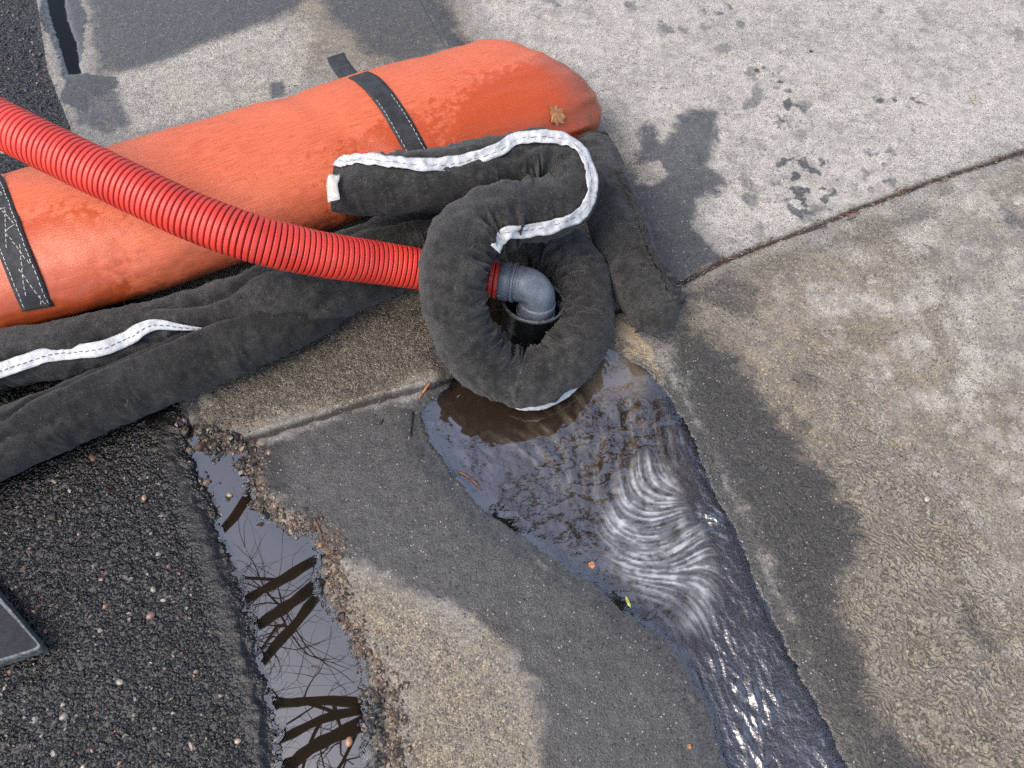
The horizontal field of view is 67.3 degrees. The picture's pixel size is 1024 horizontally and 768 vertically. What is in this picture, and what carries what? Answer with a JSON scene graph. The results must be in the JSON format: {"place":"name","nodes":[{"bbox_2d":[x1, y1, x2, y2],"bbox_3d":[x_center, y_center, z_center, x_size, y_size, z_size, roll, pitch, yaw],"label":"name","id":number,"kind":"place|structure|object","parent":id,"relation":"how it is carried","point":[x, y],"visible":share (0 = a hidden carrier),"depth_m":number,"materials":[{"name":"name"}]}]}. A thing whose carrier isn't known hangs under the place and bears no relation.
{"place":"outdoors","nodes":[
{"label":"outdoors","id":0,"kind":"place"},
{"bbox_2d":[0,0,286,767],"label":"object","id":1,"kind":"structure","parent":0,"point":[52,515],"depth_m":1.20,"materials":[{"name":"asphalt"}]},
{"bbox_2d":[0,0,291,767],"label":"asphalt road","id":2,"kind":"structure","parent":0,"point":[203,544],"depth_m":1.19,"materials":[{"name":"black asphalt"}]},
{"bbox_2d":[0,591,47,666],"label":"rubber plate","id":3,"kind":"object","parent":2,"relation":"on","point":[20,639],"visible":1,"depth_m":1.15,"materials":[{"name":"rubber"}]},
{"bbox_2d":[59,713,67,720],"bbox_3d":[-0.648,0.481,1.112,0.013,0.007,0.009,-30,64,-16],"label":"pebble","id":4,"kind":"object","parent":2,"relation":"on","point":[63,716],"visible":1,"depth_m":1.11,"materials":[{"name":"stone"}]},
{"bbox_2d":[116,679,123,684],"bbox_3d":[-0.579,0.440,1.136,0.012,0.007,0.009,17,61,10],"label":"pebble","id":5,"kind":"object","parent":2,"relation":"on","point":[119,681],"visible":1,"depth_m":1.13,"materials":[{"name":"stone"}]},
{"bbox_2d":[146,611,155,619],"bbox_3d":[-0.555,0.356,1.183,0.015,0.009,0.012,-29,64,-15],"label":"pebble","id":6,"kind":"object","parent":2,"relation":"on","point":[150,615],"visible":1,"depth_m":1.18,"materials":[{"name":"stone"}]},
{"bbox_2d":[150,586,155,592],"bbox_3d":[-0.560,0.321,1.200,0.012,0.007,0.008,40,68,21],"label":"pebble","id":7,"kind":"object","parent":2,"relation":"on","point":[153,589],"visible":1,"depth_m":1.20,"materials":[{"name":"stone"}]},
{"bbox_2d":[0,310,348,481],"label":"absorbent sock","id":8,"kind":"object","parent":2,"relation":"on","point":[60,418],"visible":0.77,"depth_m":1.29,"materials":[{"name":"grey fabric"}]},
{"bbox_2d":[37,0,489,451],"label":"gutter slab","id":9,"kind":"structure","parent":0,"point":[148,66],"depth_m":1.79,"materials":[{"name":"concrete"}]},
{"bbox_2d":[47,0,79,72],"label":"puddle water","id":10,"kind":"structure","parent":9,"relation":"on","point":[64,36],"depth_m":1.88,"materials":[{"name":"grey liquid"}]},
{"bbox_2d":[0,127,614,410],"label":"absorbent sock","id":11,"kind":"object","parent":9,"relation":"on","point":[464,215],"visible":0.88,"depth_m":1.30,"materials":[{"name":"grey fabric"}]},
{"bbox_2d":[173,415,418,767],"bbox_3d":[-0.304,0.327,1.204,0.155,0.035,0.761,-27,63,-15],"label":"crumbled gravel","id":12,"kind":"structure","parent":0,"point":[397,751],"depth_m":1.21,"materials":[{"name":"grey gravel"}]},
{"bbox_2d":[314,519,322,535],"bbox_3d":[-0.315,0.234,1.251,0.004,0.008,0.031,-25,63,-14],"label":"twig","id":13,"kind":"object","parent":12,"relation":"on","point":[316,523],"visible":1,"depth_m":1.25,"materials":[{"name":"brown wood"}]},
{"bbox_2d":[209,344,737,767],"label":"gutter slab","id":14,"kind":"structure","parent":0,"point":[508,641],"depth_m":1.18,"materials":[{"name":"concrete"}]},
{"bbox_2d":[191,442,360,767],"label":"puddle water","id":15,"kind":"structure","parent":14,"relation":"on","point":[309,664],"depth_m":1.17,"materials":[{"name":"grey liquid"}]},
{"bbox_2d":[346,736,352,746],"bbox_3d":[-0.233,0.511,1.099,0.010,0.008,0.013,5,60,3],"label":"pebble","id":16,"kind":"object","parent":15,"relation":"on","point":[349,740],"visible":1,"depth_m":1.10,"materials":[{"name":"stone"}]},
{"bbox_2d":[409,411,413,436],"bbox_3d":[-0.176,0.071,1.351,0.006,0.007,0.049,0,60,0],"label":"twig","id":17,"kind":"object","parent":14,"relation":"on","point":[412,417],"visible":1,"depth_m":1.35,"materials":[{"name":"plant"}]},
{"bbox_2d":[419,383,429,398],"bbox_3d":[-0.158,0.012,1.382,0.005,0.009,0.034,29,64,16],"label":"twig","id":18,"kind":"object","parent":14,"relation":"on","point":[425,388],"visible":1,"depth_m":1.38,"materials":[{"name":"brown wood"}]},
{"bbox_2d":[428,296,840,767],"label":"runoff water","id":19,"kind":"structure","parent":14,"relation":"on","point":[599,469],"depth_m":1.27,"materials":[{"name":"grey liquid"}]},
{"bbox_2d":[459,471,481,489],"bbox_3d":[-0.070,0.162,1.304,0.050,0.005,0.008,35,66,19],"label":"twig","id":20,"kind":"object","parent":19,"relation":"on","point":[469,477],"visible":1,"depth_m":1.30,"materials":[{"name":"brown wood"}]},
{"bbox_2d":[502,285,564,350],"bbox_3d":[0.039,-0.121,1.419,0.116,0.125,0.126,0,60,0],"label":"standpipe","id":21,"kind":"object","parent":19,"relation":"in","point":[524,333],"visible":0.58,"depth_m":1.38,"materials":[{"name":"black plastic"}]},
{"bbox_2d":[497,261,555,320],"bbox_3d":[0.025,-0.151,1.370,0.110,0.130,0.081,20,62,11],"label":"pipe elbow","id":22,"kind":"object","parent":21,"relation":"attached to","point":[530,291],"visible":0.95,"depth_m":1.33,"materials":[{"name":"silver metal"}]},
{"bbox_2d":[0,97,500,298],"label":"corrugated hose","id":23,"kind":"object","parent":22,"relation":"attached to","point":[103,174],"visible":0.92,"depth_m":1.18,"materials":[{"name":"red plastic"}]},
{"bbox_2d":[588,561,594,568],"bbox_3d":[0.128,0.289,1.231,0.011,0.001,0.010,26,63,14],"label":"orange leaf","id":24,"kind":"object","parent":19,"relation":"on","point":[591,565],"visible":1,"depth_m":1.23,"materials":[{"name":"orange plant"}]},
{"bbox_2d":[625,596,630,607],"bbox_3d":[0.181,0.340,1.202,0.008,0.002,0.019,0,60,0],"label":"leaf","id":25,"kind":"object","parent":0,"point":[628,602],"depth_m":1.20,"materials":[{"name":"yellow plant"}]},
{"bbox_2d":[420,0,1023,313],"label":"driveway slab","id":26,"kind":"structure","parent":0,"point":[726,150],"depth_m":1.74,"materials":[{"name":"concrete"}]},
{"bbox_2d":[0,39,601,327],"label":"containment boom","id":27,"kind":"object","parent":26,"relation":"on","point":[66,251],"visible":0.76,"depth_m":1.39,"materials":[{"name":"orange plastic"}]},
{"bbox_2d":[548,103,565,125],"bbox_3d":[0.090,-0.531,1.510,0.035,0.037,0.030,-14,61,-8],"label":"dry leaf","id":28,"kind":"object","parent":27,"relation":"on","point":[557,115],"visible":1,"depth_m":1.51,"materials":[{"name":"orange plant"}]},
{"bbox_2d":[577,131,687,334],"bbox_3d":[0.211,-0.294,1.488,0.130,0.123,0.469,-14,61,-8],"label":"absorbent sock","id":29,"kind":"object","parent":26,"relation":"on","point":[650,297],"visible":0.79,"depth_m":1.42,"materials":[{"name":"grey fabric"}]},
{"bbox_2d":[610,153,1023,767],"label":"driveway slab","id":30,"kind":"structure","parent":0,"point":[842,397],"depth_m":1.32,"materials":[{"name":"concrete"}]},
{"bbox_2d":[676,149,1023,289],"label":"joint litter","id":31,"kind":"object","parent":30,"relation":"on","point":[848,214],"visible":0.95,"depth_m":1.57,"materials":[{"name":"stone"}]},
{"bbox_2d":[924,496,929,501],"bbox_3d":[0.683,0.189,1.266,0.009,0.006,0.011,40,67,20],"label":"pebble","id":32,"kind":"object","parent":30,"relation":"on","point":[926,498],"visible":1,"depth_m":1.26,"materials":[{"name":"stone"}]}
]}

